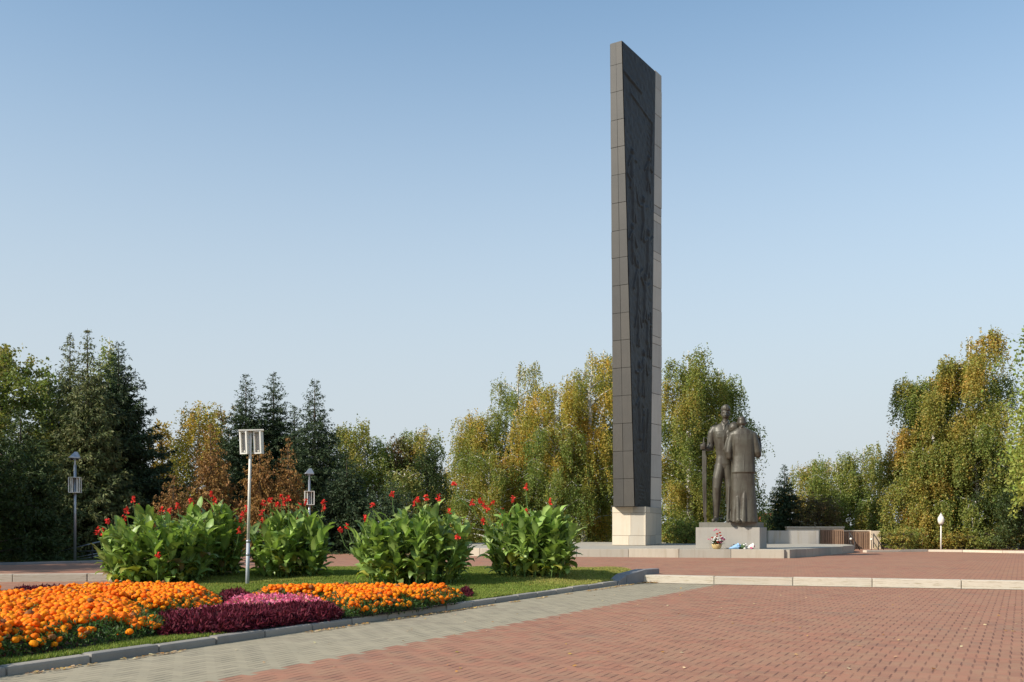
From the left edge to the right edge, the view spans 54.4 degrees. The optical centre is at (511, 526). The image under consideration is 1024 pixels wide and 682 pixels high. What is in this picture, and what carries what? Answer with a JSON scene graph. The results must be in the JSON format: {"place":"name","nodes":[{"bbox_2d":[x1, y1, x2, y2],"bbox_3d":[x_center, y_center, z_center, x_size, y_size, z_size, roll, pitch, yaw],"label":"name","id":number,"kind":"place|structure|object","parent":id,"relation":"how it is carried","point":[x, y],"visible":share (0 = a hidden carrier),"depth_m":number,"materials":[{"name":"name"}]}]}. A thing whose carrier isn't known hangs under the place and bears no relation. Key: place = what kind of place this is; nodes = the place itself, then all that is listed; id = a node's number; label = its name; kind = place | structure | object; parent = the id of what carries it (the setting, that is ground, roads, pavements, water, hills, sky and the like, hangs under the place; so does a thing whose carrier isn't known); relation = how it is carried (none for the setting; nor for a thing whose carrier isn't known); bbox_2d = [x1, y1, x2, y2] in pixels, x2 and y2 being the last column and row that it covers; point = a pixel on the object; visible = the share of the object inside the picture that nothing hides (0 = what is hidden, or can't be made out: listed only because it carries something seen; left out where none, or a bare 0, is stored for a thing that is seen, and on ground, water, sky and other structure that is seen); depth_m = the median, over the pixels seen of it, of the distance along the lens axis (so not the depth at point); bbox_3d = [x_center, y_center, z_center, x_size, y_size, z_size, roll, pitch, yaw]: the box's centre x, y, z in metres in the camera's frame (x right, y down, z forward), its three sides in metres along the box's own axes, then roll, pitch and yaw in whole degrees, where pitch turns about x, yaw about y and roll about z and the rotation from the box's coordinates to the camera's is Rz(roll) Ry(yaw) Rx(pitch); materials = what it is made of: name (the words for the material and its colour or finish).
{"place":"outdoors","nodes":[
{"label":"outdoors","id":0,"kind":"place"},
{"bbox_2d":[0,542,1019,561],"bbox_3d":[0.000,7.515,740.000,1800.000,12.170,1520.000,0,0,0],"label":"ground","id":1,"kind":"structure","parent":0,"point":[87,559],"depth_m":42.00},
{"bbox_2d":[0,443,50,561],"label":"shrub","id":2,"kind":"object","parent":1,"relation":"on","point":[10,505],"visible":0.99,"depth_m":40.14,"materials":[{"name":"green plant"}]},
{"bbox_2d":[0,343,67,489],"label":"broadleaf tree","id":3,"kind":"object","parent":1,"relation":"on","point":[9,373],"visible":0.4,"depth_m":48.47,"materials":[{"name":"green plant"}]},
{"bbox_2d":[14,357,68,471],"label":"broadleaf tree","id":4,"kind":"object","parent":1,"relation":"on","point":[42,383],"visible":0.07,"depth_m":54.87,"materials":[{"name":"green plant"}]},
{"bbox_2d":[0,406,87,560],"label":"shrub","id":5,"kind":"object","parent":1,"relation":"on","point":[34,484],"visible":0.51,"depth_m":42.72,"materials":[{"name":"green plant"}]},
{"bbox_2d":[31,333,103,551],"bbox_3d":[-22.315,-4.004,49.981,5.690,11.495,5.973,0,0,0],"label":"spruce tree","id":6,"kind":"object","parent":1,"relation":"on","point":[63,384],"visible":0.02,"depth_m":49.67,"materials":[{"name":"green plant"}]},
{"bbox_2d":[68,452,81,560],"bbox_3d":[-17.783,-0.781,40.499,0.454,4.526,0.442,0,0,-14],"label":"spotlight lamp","id":7,"kind":"object","parent":1,"relation":"on","point":[75,456],"visible":0.95,"depth_m":40.45,"materials":[{"name":"metal"}]},
{"bbox_2d":[56,541,101,558],"bbox_3d":[-18.621,1.072,44.000,3.305,1.061,0.070,0,0,0],"label":"ramp railing","id":8,"kind":"object","parent":1,"relation":"on","point":[84,555],"visible":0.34,"depth_m":43.98,"materials":[{"name":"metal"}]},
{"bbox_2d":[40,328,149,556],"bbox_3d":[-20.711,-3.958,48.363,6.099,11.410,6.604,0,0,0],"label":"spruce tree","id":9,"kind":"object","parent":1,"relation":"on","point":[85,423],"visible":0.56,"depth_m":47.78,"materials":[{"name":"green plant"}]},
{"bbox_2d":[78,336,133,404],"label":"birch tree","id":10,"kind":"object","parent":1,"relation":"on","point":[104,352],"visible":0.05,"depth_m":55.76,"materials":[{"name":"green plant"}]},
{"bbox_2d":[85,341,193,553],"bbox_3d":[-20.595,-3.931,51.244,8.266,11.354,8.622,0,0,41],"label":"spruce tree","id":11,"kind":"object","parent":1,"relation":"on","point":[146,481],"visible":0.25,"depth_m":51.13,"materials":[{"name":"green plant"}]},
{"bbox_2d":[147,418,189,513],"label":"broadleaf tree","id":12,"kind":"object","parent":1,"relation":"on","point":[163,442],"visible":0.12,"depth_m":59.84,"materials":[{"name":"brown plant"}]},
{"bbox_2d":[151,474,196,526],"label":"rusty conifer","id":13,"kind":"object","parent":1,"relation":"on","point":[173,507],"visible":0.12,"depth_m":47.88,"materials":[{"name":"brown plant"}]},
{"bbox_2d":[157,400,234,513],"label":"birch tree","id":14,"kind":"object","parent":1,"relation":"on","point":[183,462],"visible":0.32,"depth_m":57.48,"materials":[{"name":"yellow plant"}]},
{"bbox_2d":[177,423,245,549],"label":"rusty conifer","id":15,"kind":"object","parent":1,"relation":"on","point":[209,478],"visible":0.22,"depth_m":49.70,"materials":[{"name":"brown plant"}]},
{"bbox_2d":[193,402,235,487],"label":"broadleaf tree","id":16,"kind":"object","parent":1,"relation":"on","point":[221,417],"visible":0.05,"depth_m":59.95,"materials":[{"name":"green plant"}]},
{"bbox_2d":[212,374,281,520],"bbox_3d":[-15.208,-3.538,57.041,5.821,10.564,6.133,0,0,42],"label":"spruce tree","id":17,"kind":"object","parent":1,"relation":"on","point":[234,456],"visible":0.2,"depth_m":56.38,"materials":[{"name":"green plant"}]},
{"bbox_2d":[231,443,287,553],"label":"rusty conifer","id":18,"kind":"object","parent":1,"relation":"on","point":[256,506],"visible":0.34,"depth_m":49.70,"materials":[{"name":"brown plant"}]},
{"bbox_2d":[232,372,303,536],"bbox_3d":[-13.975,-3.669,58.190,6.269,10.825,6.446,0,0,0],"label":"spruce tree","id":19,"kind":"object","parent":1,"relation":"on","point":[276,435],"visible":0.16,"depth_m":57.48,"materials":[{"name":"green plant"}]},
{"bbox_2d":[257,436,312,520],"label":"rusty conifer","id":20,"kind":"object","parent":1,"relation":"on","point":[286,489],"visible":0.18,"depth_m":50.33,"materials":[{"name":"brown plant"}]},
{"bbox_2d":[281,405,308,468],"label":"spruce tree","id":21,"kind":"object","parent":1,"relation":"on","point":[293,417],"depth_m":59.96,"materials":[{"name":"green plant"}]},
{"bbox_2d":[277,378,350,518],"bbox_3d":[-11.098,-3.317,56.014,6.207,10.117,5.346,0,0,-31],"label":"spruce tree","id":22,"kind":"object","parent":1,"relation":"on","point":[315,453],"visible":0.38,"depth_m":55.51,"materials":[{"name":"green plant"}]},
{"bbox_2d":[322,422,363,479],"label":"broadleaf tree","id":23,"kind":"object","parent":1,"relation":"on","point":[343,449],"visible":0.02,"depth_m":61.90,"materials":[{"name":"green plant"}]},
{"bbox_2d":[312,451,378,554],"bbox_3d":[-8.763,-1.089,51.758,5.268,5.666,5.416,0,0,0],"label":"shrub","id":24,"kind":"object","parent":1,"relation":"on","point":[348,506],"visible":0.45,"depth_m":51.40,"materials":[{"name":"green plant"}]},
{"bbox_2d":[326,414,407,531],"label":"birch tree","id":25,"kind":"object","parent":1,"relation":"on","point":[370,473],"visible":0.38,"depth_m":59.72,"materials":[{"name":"green plant"}]},
{"bbox_2d":[368,433,426,506],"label":"birch tree","id":26,"kind":"object","parent":1,"relation":"on","point":[397,447],"visible":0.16,"depth_m":61.63,"materials":[{"name":"green plant"}]},
{"bbox_2d":[377,463,437,521],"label":"birch tree","id":27,"kind":"object","parent":1,"relation":"on","point":[405,481],"visible":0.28,"depth_m":56.59,"materials":[{"name":"green plant"}]},
{"bbox_2d":[379,424,452,526],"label":"birch tree","id":28,"kind":"object","parent":1,"relation":"on","point":[411,437],"visible":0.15,"depth_m":62.48,"materials":[{"name":"green plant"}]},
{"bbox_2d":[405,448,456,518],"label":"broadleaf tree","id":29,"kind":"object","parent":1,"relation":"on","point":[429,481],"visible":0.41,"depth_m":59.60,"materials":[{"name":"green plant"}]},
{"bbox_2d":[441,408,508,542],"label":"birch tree","id":30,"kind":"object","parent":1,"relation":"on","point":[472,438],"visible":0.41,"depth_m":73.46,"materials":[{"name":"green plant"}]},
{"bbox_2d":[446,445,534,542],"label":"birch tree","id":31,"kind":"object","parent":1,"relation":"on","point":[496,476],"visible":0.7,"depth_m":70.39,"materials":[{"name":"green plant"}]},
{"bbox_2d":[452,361,555,541],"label":"birch tree","id":32,"kind":"object","parent":1,"relation":"on","point":[499,423],"visible":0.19,"depth_m":75.23,"materials":[{"name":"green plant"}]},
{"bbox_2d":[495,383,573,532],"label":"birch tree","id":33,"kind":"object","parent":1,"relation":"on","point":[528,424],"visible":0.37,"depth_m":72.18,"materials":[{"name":"green plant"}]},
{"bbox_2d":[516,420,604,541],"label":"birch tree","id":34,"kind":"object","parent":1,"relation":"on","point":[533,473],"visible":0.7,"depth_m":69.30,"materials":[{"name":"green plant"}]},
{"bbox_2d":[521,348,612,541],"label":"birch tree","id":35,"kind":"object","parent":1,"relation":"on","point":[572,405],"visible":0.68,"depth_m":70.38,"materials":[{"name":"green plant"}]},
{"bbox_2d":[574,350,613,541],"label":"birch tree","id":36,"kind":"object","parent":1,"relation":"on","point":[609,429],"visible":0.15,"depth_m":73.36,"materials":[{"name":"green plant"}]},
{"bbox_2d":[661,517,703,543],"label":"bush","id":37,"kind":"object","parent":1,"relation":"on","point":[683,532],"visible":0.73,"depth_m":59.47,"materials":[{"name":"green plant"}]},
{"bbox_2d":[662,470,725,536],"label":"broadleaf tree","id":38,"kind":"object","parent":1,"relation":"on","point":[684,507],"visible":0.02,"depth_m":68.11,"materials":[{"name":"green plant"}]},
{"bbox_2d":[661,342,732,542],"bbox_3d":[11.129,-4.988,63.952,6.770,13.173,6.861,0,0,0],"label":"birch tree","id":39,"kind":"object","parent":1,"relation":"on","point":[687,414],"visible":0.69,"depth_m":62.98,"materials":[{"name":"green plant"}]},
{"bbox_2d":[666,368,774,530],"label":"birch tree","id":40,"kind":"object","parent":1,"relation":"on","point":[735,395],"visible":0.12,"depth_m":65.05,"materials":[{"name":"green plant"}]},
{"bbox_2d":[757,506,773,528],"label":"bush","id":41,"kind":"object","parent":1,"relation":"on","point":[763,518],"visible":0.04,"depth_m":77.68,"materials":[{"name":"green plant"}]},
{"bbox_2d":[760,464,809,530],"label":"spruce tree","id":42,"kind":"object","parent":1,"relation":"on","point":[781,520],"visible":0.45,"depth_m":71.54,"materials":[{"name":"green plant"}]},
{"bbox_2d":[765,458,851,526],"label":"birch tree","id":43,"kind":"object","parent":1,"relation":"on","point":[803,475],"visible":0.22,"depth_m":77.04,"materials":[{"name":"green plant"}]},
{"bbox_2d":[782,489,849,529],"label":"bush","id":44,"kind":"object","parent":1,"relation":"on","point":[819,507],"visible":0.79,"depth_m":69.50,"materials":[{"name":"green plant"}]},
{"bbox_2d":[800,441,888,529],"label":"birch tree","id":45,"kind":"object","parent":1,"relation":"on","point":[849,486],"visible":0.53,"depth_m":73.09,"materials":[{"name":"green plant"}]},
{"bbox_2d":[848,496,888,542],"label":"tree","id":46,"kind":"object","parent":1,"relation":"on","point":[867,515],"visible":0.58,"depth_m":69.53,"materials":[{"name":"green plant"}]},
{"bbox_2d":[871,524,930,549],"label":"shrub","id":47,"kind":"object","parent":1,"relation":"on","point":[905,535],"visible":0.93,"depth_m":60.11,"materials":[{"name":"green plant"}]},
{"bbox_2d":[892,441,959,548],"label":"birch tree","id":48,"kind":"object","parent":1,"relation":"on","point":[921,515],"visible":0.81,"depth_m":61.67,"materials":[{"name":"green plant"}]},
{"bbox_2d":[867,327,1023,548],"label":"birch tree","id":49,"kind":"object","parent":1,"relation":"on","point":[929,407],"visible":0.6,"depth_m":62.73,"materials":[{"name":"green plant"}]},
{"bbox_2d":[932,526,991,549],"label":"shrub","id":50,"kind":"object","parent":1,"relation":"on","point":[959,542],"visible":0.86,"depth_m":60.30,"materials":[{"name":"green plant"}]},
{"bbox_2d":[941,420,1021,549],"bbox_3d":[29.186,-2.591,62.275,6.296,8.352,7.058,0,0,0],"label":"birch tree","id":51,"kind":"object","parent":1,"relation":"on","point":[983,445],"visible":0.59,"depth_m":60.90,"materials":[{"name":"green plant"}]},
{"bbox_2d":[966,455,1023,549],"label":"broadleaf tree","id":52,"kind":"object","parent":1,"relation":"on","point":[1009,523],"visible":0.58,"depth_m":59.30,"materials":[{"name":"green plant"}]},
{"bbox_2d":[976,525,1023,549],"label":"shrub","id":53,"kind":"object","parent":1,"relation":"on","point":[990,536],"visible":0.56,"depth_m":59.77,"materials":[{"name":"green plant"}]},
{"bbox_2d":[981,325,1023,518],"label":"birch tree","id":54,"kind":"object","parent":1,"relation":"on","point":[1017,460],"visible":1,"depth_m":33.49,"materials":[{"name":"green plant"}]},
{"bbox_2d":[0,581,1023,681],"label":"plaza","id":55,"kind":"structure","parent":0,"point":[530,639],"depth_m":13.63,"materials":[{"name":"red brick"}]},
{"bbox_2d":[0,573,126,581],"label":"plaza step","id":56,"kind":"object","parent":55,"relation":"on","point":[56,577],"visible":0.43,"depth_m":28.96,"materials":[{"name":"stone"}]},
{"bbox_2d":[0,581,616,676],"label":"kerb","id":57,"kind":"structure","parent":55,"relation":"on","point":[77,659],"depth_m":13.79,"materials":[{"name":"concrete"}]},
{"bbox_2d":[25,570,1020,678],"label":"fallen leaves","id":58,"kind":"object","parent":55,"relation":"on","point":[36,671],"visible":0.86,"depth_m":15.71,"materials":[{"name":"orange plant"}]},
{"bbox_2d":[610,568,658,584],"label":"end block","id":59,"kind":"structure","parent":55,"relation":"on","point":[632,576],"depth_m":28.10,"materials":[{"name":"stone"}]},
{"bbox_2d":[644,582,1021,589],"bbox_3d":[15.389,1.592,24.095,24.834,0.001,0.448,0,0,20],"label":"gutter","id":60,"kind":"object","parent":55,"relation":"on","point":[844,586],"visible":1,"depth_m":26.46,"materials":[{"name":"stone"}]},
{"bbox_2d":[644,574,1023,589],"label":"plaza step","id":61,"kind":"object","parent":55,"relation":"on","point":[887,582],"visible":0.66,"depth_m":26.54,"materials":[{"name":"stone"}]},
{"bbox_2d":[0,547,1023,579],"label":"plaza","id":62,"kind":"structure","parent":0,"point":[858,563],"depth_m":35.32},
{"bbox_2d":[0,560,102,564],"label":"kerb","id":63,"kind":"structure","parent":62,"relation":"on","point":[52,562],"depth_m":36.70,"materials":[{"name":"stone"}]},
{"bbox_2d":[304,468,314,514],"bbox_3d":[-9.267,-0.526,45.499,0.454,4.271,0.442,0,0,-14],"label":"spotlight lamp","id":64,"kind":"object","parent":62,"relation":"on","point":[309,472],"visible":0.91,"depth_m":45.45,"materials":[{"name":"metal"}]},
{"bbox_2d":[349,480,418,554],"bbox_3d":[-5.943,-0.313,49.956,4.545,4.096,4.743,0,0,0],"label":"shrub","id":65,"kind":"object","parent":62,"relation":"on","point":[387,510],"visible":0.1,"depth_m":49.65,"materials":[{"name":"green plant"}]},
{"bbox_2d":[469,542,853,557],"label":"memorial platform","id":66,"kind":"structure","parent":62,"relation":"on","point":[609,549],"depth_m":45.05,"materials":[{"name":"stone"}]},
{"bbox_2d":[610,41,661,544],"bbox_3d":[6.565,-12.447,55.304,2.646,26.886,5.452,0,0,19],"label":"memorial stele","id":67,"kind":"object","parent":66,"relation":"on","point":[636,144],"visible":1,"depth_m":53.59,"materials":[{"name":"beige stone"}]},
{"bbox_2d":[708,528,725,548],"bbox_3d":[9.066,0.540,44.216,1.024,0.920,0.762,0,0,0],"label":"flower basket","id":68,"kind":"object","parent":66,"relation":"on","point":[717,543],"visible":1,"depth_m":44.04,"materials":[{"name":"wicker"}]},
{"bbox_2d":[696,522,766,548],"bbox_3d":[10.167,0.404,45.994,3.433,1.192,2.525,0,0,7],"label":"statue pedestal","id":69,"kind":"object","parent":66,"relation":"on","point":[734,533],"visible":0.98,"depth_m":44.82,"materials":[{"name":"grey stone"}]},
{"bbox_2d":[700,404,761,524],"bbox_3d":[9.922,-2.833,45.137,2.736,5.491,1.431,0,0,12],"label":"bronze statue","id":70,"kind":"object","parent":69,"relation":"on","point":[738,446],"visible":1,"depth_m":44.82,"materials":[{"name":"grey metal"}]},
{"bbox_2d":[729,543,740,548],"bbox_3d":[9.927,0.871,44.150,0.527,0.314,0.405,0,0,-26],"label":"bouquet","id":71,"kind":"object","parent":66,"relation":"on","point":[737,546],"visible":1,"depth_m":44.12,"materials":[{"name":"blue paper"}]},
{"bbox_2d":[739,543,747,548],"bbox_3d":[10.209,0.878,44.181,0.510,0.302,0.362,0,0,0],"label":"bouquet","id":72,"kind":"object","parent":66,"relation":"on","point":[743,545],"visible":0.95,"depth_m":44.11,"materials":[{"name":"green plant"}]},
{"bbox_2d":[746,543,754,548],"bbox_3d":[10.537,0.875,44.201,0.503,0.313,0.346,0,0,0],"label":"bouquet","id":73,"kind":"object","parent":66,"relation":"on","point":[751,546],"visible":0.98,"depth_m":44.11,"materials":[{"name":"white plant"}]},
{"bbox_2d":[767,531,818,543],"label":"stone wall","id":74,"kind":"structure","parent":62,"relation":"on","point":[792,537],"depth_m":58.50,"materials":[{"name":"grey stone"}]},
{"bbox_2d":[785,527,844,543],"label":"parapet wall","id":75,"kind":"structure","parent":62,"relation":"on","point":[810,528],"depth_m":62.00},
{"bbox_2d":[820,530,843,543],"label":"ribbed wall","id":76,"kind":"structure","parent":62,"relation":"on","point":[831,536],"depth_m":60.44,"materials":[{"name":"brown wood"}]},
{"bbox_2d":[849,532,859,549],"bbox_3d":[20.304,1.271,59.000,0.656,1.877,0.060,0,0,0],"label":"stair railing","id":77,"kind":"object","parent":62,"relation":"on","point":[854,541],"visible":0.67,"depth_m":58.98,"materials":[{"name":"grey metal"}]},
{"bbox_2d":[844,530,870,548],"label":"ribbed wall","id":78,"kind":"structure","parent":62,"relation":"on","point":[861,538],"depth_m":61.45,"materials":[{"name":"brown wood"}]},
{"bbox_2d":[869,531,880,548],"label":"wall pier","id":79,"kind":"structure","parent":62,"relation":"on","point":[876,533],"depth_m":61.30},
{"bbox_2d":[873,533,883,549],"bbox_3d":[21.726,1.302,59.000,0.656,1.814,0.060,0,0,0],"label":"stair railing","id":80,"kind":"object","parent":62,"relation":"on","point":[878,542],"visible":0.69,"depth_m":58.98,"materials":[{"name":"grey metal"}]},
{"bbox_2d":[937,514,944,549],"bbox_3d":[25.423,0.314,59.000,0.390,2.272,0.390,0,0,0],"label":"globe lamp","id":81,"kind":"object","parent":62,"relation":"on","point":[940,519],"visible":0.97,"depth_m":58.96,"materials":[{"name":"metal"}]},
{"bbox_2d":[863,549,1023,552],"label":"kerb","id":82,"kind":"structure","parent":62,"relation":"on","point":[981,551],"depth_m":53.65,"materials":[{"name":"grey concrete"}]},
{"bbox_2d":[0,0,1023,523],"label":"sky","id":83,"kind":"structure","parent":0,"point":[397,207],"materials":[{"name":"blue"}]},
{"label":"lawn","id":84,"kind":"structure","parent":0,"visible":0},
{"bbox_2d":[89,496,220,582],"bbox_3d":[-9.198,0.342,25.764,3.406,2.290,2.769,0,0,0],"label":"canna clump","id":85,"kind":"object","parent":84,"relation":"on","point":[142,548],"visible":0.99,"depth_m":25.21,"materials":[{"name":"green plant"}]},
{"bbox_2d":[172,491,250,576],"bbox_3d":[-8.220,0.208,27.363,2.162,2.392,2.092,0,0,27],"label":"canna clump","id":86,"kind":"object","parent":84,"relation":"on","point":[228,534],"visible":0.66,"depth_m":27.20,"materials":[{"name":"green plant"}]},
{"bbox_2d":[0,597,460,657],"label":"soil","id":87,"kind":"structure","parent":84,"relation":"on","point":[58,647],"depth_m":13.78,"materials":[{"name":"brown soil"}]},
{"bbox_2d":[11,583,59,590],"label":"burgundy foliage","id":88,"kind":"object","parent":87,"relation":"on","point":[28,587],"visible":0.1,"depth_m":20.27,"materials":[{"name":"purple plant"}]},
{"bbox_2d":[0,579,221,649],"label":"marigold bed","id":89,"kind":"object","parent":87,"relation":"on","point":[54,601],"visible":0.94,"depth_m":14.83,"materials":[{"name":"orange plant"}]},
{"bbox_2d":[0,588,222,657],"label":"marigold foliage","id":90,"kind":"object","parent":87,"relation":"on","point":[142,632],"visible":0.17,"depth_m":12.79,"materials":[{"name":"plant"}]},
{"bbox_2d":[218,586,251,602],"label":"burgundy foliage","id":91,"kind":"object","parent":87,"relation":"on","point":[226,594],"visible":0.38,"depth_m":19.14,"materials":[{"name":"purple plant"}]},
{"bbox_2d":[170,592,326,610],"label":"pink begonias","id":92,"kind":"object","parent":87,"relation":"on","point":[260,596],"visible":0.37,"depth_m":18.03,"materials":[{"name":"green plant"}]},
{"bbox_2d":[156,599,344,635],"bbox_3d":[-4.114,1.389,15.504,2.052,0.428,4.356,0,0,30],"label":"burgundy foliage","id":93,"kind":"object","parent":87,"relation":"on","point":[233,617],"visible":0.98,"depth_m":14.83,"materials":[{"name":"purple plant"}]},
{"bbox_2d":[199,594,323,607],"bbox_3d":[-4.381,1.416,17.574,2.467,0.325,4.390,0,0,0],"label":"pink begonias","id":94,"kind":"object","parent":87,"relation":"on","point":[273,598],"visible":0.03,"depth_m":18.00,"materials":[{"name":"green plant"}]},
{"bbox_2d":[250,580,465,618],"bbox_3d":[-3.106,1.278,19.509,4.741,0.394,4.232,0,0,39],"label":"marigold bed","id":95,"kind":"object","parent":87,"relation":"on","point":[377,589],"visible":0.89,"depth_m":18.84,"materials":[{"name":"orange plant"}]},
{"bbox_2d":[238,429,263,583],"bbox_3d":[-6.625,-0.446,25.299,0.625,4.054,0.265,0,0,-12],"label":"box lamp","id":96,"kind":"object","parent":84,"relation":"on","point":[245,438],"visible":0.97,"depth_m":25.27,"materials":[{"name":"grey metal"}]},
{"bbox_2d":[240,494,335,577],"bbox_3d":[-6.113,0.258,27.365,2.571,2.294,2.259,0,0,0],"label":"canna clump","id":97,"kind":"object","parent":84,"relation":"on","point":[291,545],"visible":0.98,"depth_m":27.03,"materials":[{"name":"green plant"}]},
{"bbox_2d":[0,566,630,664],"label":"grass","id":98,"kind":"structure","parent":84,"relation":"on","point":[489,585],"depth_m":25.70,"materials":[{"name":"green plant"}]},
{"bbox_2d":[338,491,476,584],"bbox_3d":[-2.635,0.270,25.479,3.486,2.400,2.850,0,0,0],"label":"canna clump","id":99,"kind":"object","parent":84,"relation":"on","point":[425,544],"visible":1,"depth_m":24.78,"materials":[{"name":"green plant"}]},
{"bbox_2d":[459,583,473,596],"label":"burgundy foliage","id":100,"kind":"object","parent":84,"relation":"on","point":[467,591],"visible":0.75,"depth_m":20.98,"materials":[{"name":"purple plant"}]},
{"bbox_2d":[451,481,585,577],"bbox_3d":[0.185,0.067,27.365,3.717,2.636,2.545,0,0,0],"label":"canna clump","id":101,"kind":"object","parent":84,"relation":"on","point":[548,546],"visible":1,"depth_m":26.84,"materials":[{"name":"green plant"}]}
]}

